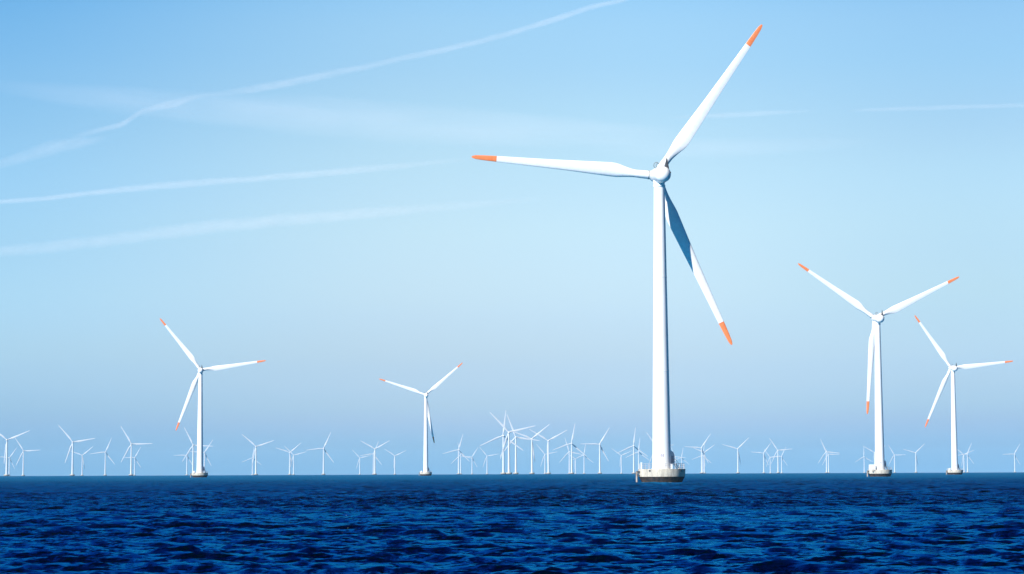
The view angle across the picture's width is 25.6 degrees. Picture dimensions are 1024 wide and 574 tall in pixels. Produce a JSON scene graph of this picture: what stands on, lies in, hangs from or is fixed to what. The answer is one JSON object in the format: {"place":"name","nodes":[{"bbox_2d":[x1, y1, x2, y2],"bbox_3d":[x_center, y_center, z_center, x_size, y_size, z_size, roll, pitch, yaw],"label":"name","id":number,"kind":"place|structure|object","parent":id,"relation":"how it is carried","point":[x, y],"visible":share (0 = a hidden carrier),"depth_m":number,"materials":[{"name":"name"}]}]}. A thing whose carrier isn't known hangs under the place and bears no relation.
{"place":"outdoors","nodes":[
{"label":"outdoors","id":0,"kind":"place"},
{"bbox_2d":[0,472,1023,573],"bbox_3d":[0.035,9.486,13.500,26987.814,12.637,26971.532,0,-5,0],"label":"sea","id":1,"kind":"structure","parent":0,"point":[818,523],"depth_m":98.08,"materials":[{"name":"liquid"}]},
{"bbox_2d":[5,449,15,475],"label":"wind turbine","id":2,"kind":"object","parent":1,"relation":"in","point":[11,462],"visible":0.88,"depth_m":8386.27,"materials":[{"name":"metal"}]},
{"bbox_2d":[0,430,29,475],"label":"wind turbine","id":3,"kind":"object","parent":1,"relation":"in","point":[6,455],"visible":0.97,"depth_m":4285.77,"materials":[{"name":"metal"}]},
{"bbox_2d":[15,438,37,475],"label":"wind turbine","id":4,"kind":"object","parent":1,"relation":"in","point":[23,457],"visible":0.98,"depth_m":6192.91,"materials":[{"name":"metal"}]},
{"bbox_2d":[58,425,94,475],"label":"wind turbine","id":5,"kind":"object","parent":1,"relation":"in","point":[71,474],"visible":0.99,"depth_m":4604.62,"materials":[{"name":"metal"}]},
{"bbox_2d":[71,448,90,475],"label":"wind turbine","id":6,"kind":"object","parent":1,"relation":"in","point":[82,461],"visible":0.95,"depth_m":7567.53,"materials":[{"name":"metal"}]},
{"bbox_2d":[91,438,113,475],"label":"wind turbine","id":7,"kind":"object","parent":1,"relation":"in","point":[105,457],"visible":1,"depth_m":6558.66,"materials":[{"name":"metal"}]},
{"bbox_2d":[124,447,140,475],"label":"wind turbine","id":8,"kind":"object","parent":1,"relation":"in","point":[134,461],"visible":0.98,"depth_m":8536.14,"materials":[{"name":"metal"}]},
{"bbox_2d":[121,427,152,475],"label":"wind turbine","id":9,"kind":"object","parent":1,"relation":"in","point":[130,474],"visible":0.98,"depth_m":4909.69,"materials":[{"name":"metal"}]},
{"bbox_2d":[174,444,193,474],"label":"wind turbine","id":10,"kind":"object","parent":1,"relation":"in","point":[186,462],"visible":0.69,"depth_m":7715.53,"materials":[{"name":"metal"}]},
{"bbox_2d":[182,428,206,474],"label":"wind turbine","id":11,"kind":"object","parent":1,"relation":"in","point":[192,453],"visible":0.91,"depth_m":5142.80,"materials":[{"name":"metal"}]},
{"bbox_2d":[190,440,212,472],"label":"wind turbine","id":12,"kind":"object","parent":1,"relation":"in","point":[204,455],"visible":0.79,"depth_m":6764.78,"materials":[{"name":"metal"}]},
{"bbox_2d":[160,319,265,476],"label":"wind turbine","id":13,"kind":"object","parent":1,"relation":"in","point":[200,466],"visible":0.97,"depth_m":1436.26,"materials":[{"name":"metal"}]},
{"bbox_2d":[243,450,259,474],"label":"wind turbine","id":14,"kind":"object","parent":1,"relation":"in","point":[252,461],"visible":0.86,"depth_m":8912.94,"materials":[{"name":"metal"}]},
{"bbox_2d":[242,434,273,474],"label":"wind turbine","id":15,"kind":"object","parent":1,"relation":"in","point":[255,452],"visible":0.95,"depth_m":5429.17,"materials":[{"name":"metal"}]},
{"bbox_2d":[277,443,300,474],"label":"wind turbine","id":16,"kind":"object","parent":1,"relation":"in","point":[289,458],"visible":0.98,"depth_m":6903.56,"materials":[{"name":"metal"}]},
{"bbox_2d":[288,449,303,474],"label":"wind turbine","id":17,"kind":"object","parent":1,"relation":"in","point":[293,461],"visible":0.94,"depth_m":7809.99,"materials":[{"name":"metal"}]},
{"bbox_2d":[309,433,332,474],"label":"wind turbine","id":18,"kind":"object","parent":1,"relation":"in","point":[323,454],"visible":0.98,"depth_m":5852.34,"materials":[{"name":"metal"}]},
{"bbox_2d":[354,452,369,474],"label":"wind turbine","id":19,"kind":"object","parent":1,"relation":"in","point":[359,462],"visible":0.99,"depth_m":9115.22,"materials":[{"name":"metal"}]},
{"bbox_2d":[360,441,379,474],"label":"wind turbine","id":20,"kind":"object","parent":1,"relation":"in","point":[373,458],"visible":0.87,"depth_m":7426.59,"materials":[{"name":"metal"}]},
{"bbox_2d":[361,440,389,474],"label":"wind turbine","id":21,"kind":"object","parent":1,"relation":"in","point":[374,473],"visible":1,"depth_m":6052.01,"materials":[{"name":"metal"}]},
{"bbox_2d":[385,449,405,474],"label":"wind turbine","id":22,"kind":"object","parent":1,"relation":"in","point":[394,460],"visible":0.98,"depth_m":8245.23,"materials":[{"name":"metal"}]},
{"bbox_2d":[380,363,461,475],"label":"wind turbine","id":23,"kind":"object","parent":1,"relation":"in","point":[425,472],"visible":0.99,"depth_m":1910.97,"materials":[{"name":"metal"}]},
{"bbox_2d":[443,435,468,473],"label":"wind turbine","id":24,"kind":"object","parent":1,"relation":"in","point":[458,454],"visible":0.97,"depth_m":6315.02,"materials":[{"name":"metal"}]},
{"bbox_2d":[451,445,471,473],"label":"wind turbine","id":25,"kind":"object","parent":1,"relation":"in","point":[460,459],"visible":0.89,"depth_m":7976.81,"materials":[{"name":"metal"}]},
{"bbox_2d":[480,448,496,473],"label":"wind turbine","id":26,"kind":"object","parent":1,"relation":"in","point":[485,459],"visible":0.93,"depth_m":8462.32,"materials":[{"name":"metal"}]},
{"bbox_2d":[480,411,523,473],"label":"wind turbine","id":27,"kind":"object","parent":1,"relation":"in","point":[503,470],"visible":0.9,"depth_m":4000.79,"materials":[{"name":"metal"}]},
{"bbox_2d":[490,412,533,473],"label":"wind turbine","id":28,"kind":"object","parent":1,"relation":"in","point":[508,437],"visible":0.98,"depth_m":3683.59,"materials":[{"name":"metal"}]},
{"bbox_2d":[500,415,539,473],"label":"wind turbine","id":29,"kind":"object","parent":1,"relation":"in","point":[515,437],"visible":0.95,"depth_m":4168.67,"materials":[{"name":"metal"}]},
{"bbox_2d":[510,424,549,473],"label":"wind turbine","id":30,"kind":"object","parent":1,"relation":"in","point":[532,451],"visible":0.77,"depth_m":4391.45,"materials":[{"name":"metal"}]},
{"bbox_2d":[536,444,554,473],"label":"wind turbine","id":31,"kind":"object","parent":1,"relation":"in","point":[543,458],"visible":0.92,"depth_m":7825.49,"materials":[{"name":"metal"}]},
{"bbox_2d":[529,429,566,473],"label":"wind turbine","id":32,"kind":"object","parent":1,"relation":"in","point":[548,448],"visible":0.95,"depth_m":4649.12,"materials":[{"name":"metal"}]},
{"bbox_2d":[554,425,585,473],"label":"wind turbine","id":33,"kind":"object","parent":1,"relation":"in","point":[571,443],"visible":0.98,"depth_m":5059.29,"materials":[{"name":"metal"}]},
{"bbox_2d":[559,439,582,473],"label":"wind turbine","id":34,"kind":"object","parent":1,"relation":"in","point":[569,456],"visible":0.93,"depth_m":6961.88,"materials":[{"name":"metal"}]},
{"bbox_2d":[573,443,591,473],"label":"wind turbine","id":35,"kind":"object","parent":1,"relation":"in","point":[586,457],"visible":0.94,"depth_m":8246.01,"materials":[{"name":"metal"}]},
{"bbox_2d":[586,427,609,473],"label":"wind turbine","id":36,"kind":"object","parent":1,"relation":"in","point":[599,472],"visible":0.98,"depth_m":5240.12,"materials":[{"name":"metal"}]},
{"bbox_2d":[472,25,761,481],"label":"wind turbine","id":37,"kind":"object","parent":1,"relation":"in","point":[663,455],"visible":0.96,"depth_m":499.67,"materials":[{"name":"metal"}]},
{"bbox_2d":[614,450,630,473],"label":"wind turbine","id":38,"kind":"object","parent":1,"relation":"in","point":[621,460],"visible":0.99,"depth_m":8453.33,"materials":[{"name":"metal"}]},
{"bbox_2d":[618,427,646,473],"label":"wind turbine","id":39,"kind":"object","parent":1,"relation":"in","point":[633,472],"visible":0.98,"depth_m":5555.06,"materials":[{"name":"metal"}]},
{"bbox_2d":[627,440,648,468],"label":"wind turbine","id":40,"kind":"object","parent":1,"relation":"in","point":[638,452],"visible":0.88,"depth_m":7119.19,"materials":[{"name":"metal"}]},
{"bbox_2d":[685,435,709,472],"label":"wind turbine","id":41,"kind":"object","parent":1,"relation":"in","point":[701,454],"visible":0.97,"depth_m":6053.30,"materials":[{"name":"metal"}]},
{"bbox_2d":[694,445,713,472],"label":"wind turbine","id":42,"kind":"object","parent":1,"relation":"in","point":[704,457],"visible":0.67,"depth_m":7429.21,"materials":[{"name":"metal"}]},
{"bbox_2d":[722,441,745,472],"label":"wind turbine","id":43,"kind":"object","parent":1,"relation":"in","point":[737,456],"visible":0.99,"depth_m":6341.78,"materials":[{"name":"metal"}]},
{"bbox_2d":[755,443,770,472],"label":"wind turbine","id":44,"kind":"object","parent":1,"relation":"in","point":[763,458],"visible":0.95,"depth_m":7723.75,"materials":[{"name":"metal"}]},
{"bbox_2d":[770,447,786,472],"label":"wind turbine","id":45,"kind":"object","parent":1,"relation":"in","point":[781,460],"visible":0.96,"depth_m":9207.87,"materials":[{"name":"metal"}]},
{"bbox_2d":[769,438,788,472],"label":"wind turbine","id":46,"kind":"object","parent":1,"relation":"in","point":[777,457],"visible":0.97,"depth_m":6764.51,"materials":[{"name":"metal"}]},
{"bbox_2d":[818,439,836,472],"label":"wind turbine","id":47,"kind":"object","parent":1,"relation":"in","point":[826,457],"visible":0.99,"depth_m":7289.39,"materials":[{"name":"metal"}]},
{"bbox_2d":[822,444,835,472],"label":"wind turbine","id":48,"kind":"object","parent":1,"relation":"in","point":[828,459],"visible":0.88,"depth_m":8252.48,"materials":[{"name":"metal"}]},
{"bbox_2d":[798,263,958,476],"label":"wind turbine","id":49,"kind":"object","parent":1,"relation":"in","point":[877,469],"visible":1,"depth_m":972.84,"materials":[{"name":"metal"}]},
{"bbox_2d":[889,446,895,472],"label":"wind turbine","id":50,"kind":"object","parent":1,"relation":"in","point":[894,461],"visible":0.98,"depth_m":8640.59,"materials":[{"name":"metal"}]},
{"bbox_2d":[904,445,922,472],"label":"wind turbine","id":51,"kind":"object","parent":1,"relation":"in","point":[915,458],"visible":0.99,"depth_m":7773.51,"materials":[{"name":"metal"}]},
{"bbox_2d":[915,316,1012,474],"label":"wind turbine","id":52,"kind":"object","parent":1,"relation":"in","point":[953,469],"visible":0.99,"depth_m":1446.13,"materials":[{"name":"metal"}]},
{"bbox_2d":[961,443,971,472],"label":"wind turbine","id":53,"kind":"object","parent":1,"relation":"in","point":[967,458],"visible":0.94,"depth_m":8373.35,"materials":[{"name":"metal"}]},
{"bbox_2d":[1014,444,1019,471],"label":"wind turbine","id":54,"kind":"object","parent":1,"relation":"in","point":[1014,459],"visible":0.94,"depth_m":8443.89,"materials":[{"name":"metal"}]},
{"bbox_2d":[0,0,1023,475],"label":"sky","id":55,"kind":"structure","parent":0,"point":[298,187],"materials":[{"name":"blue"}]}
]}

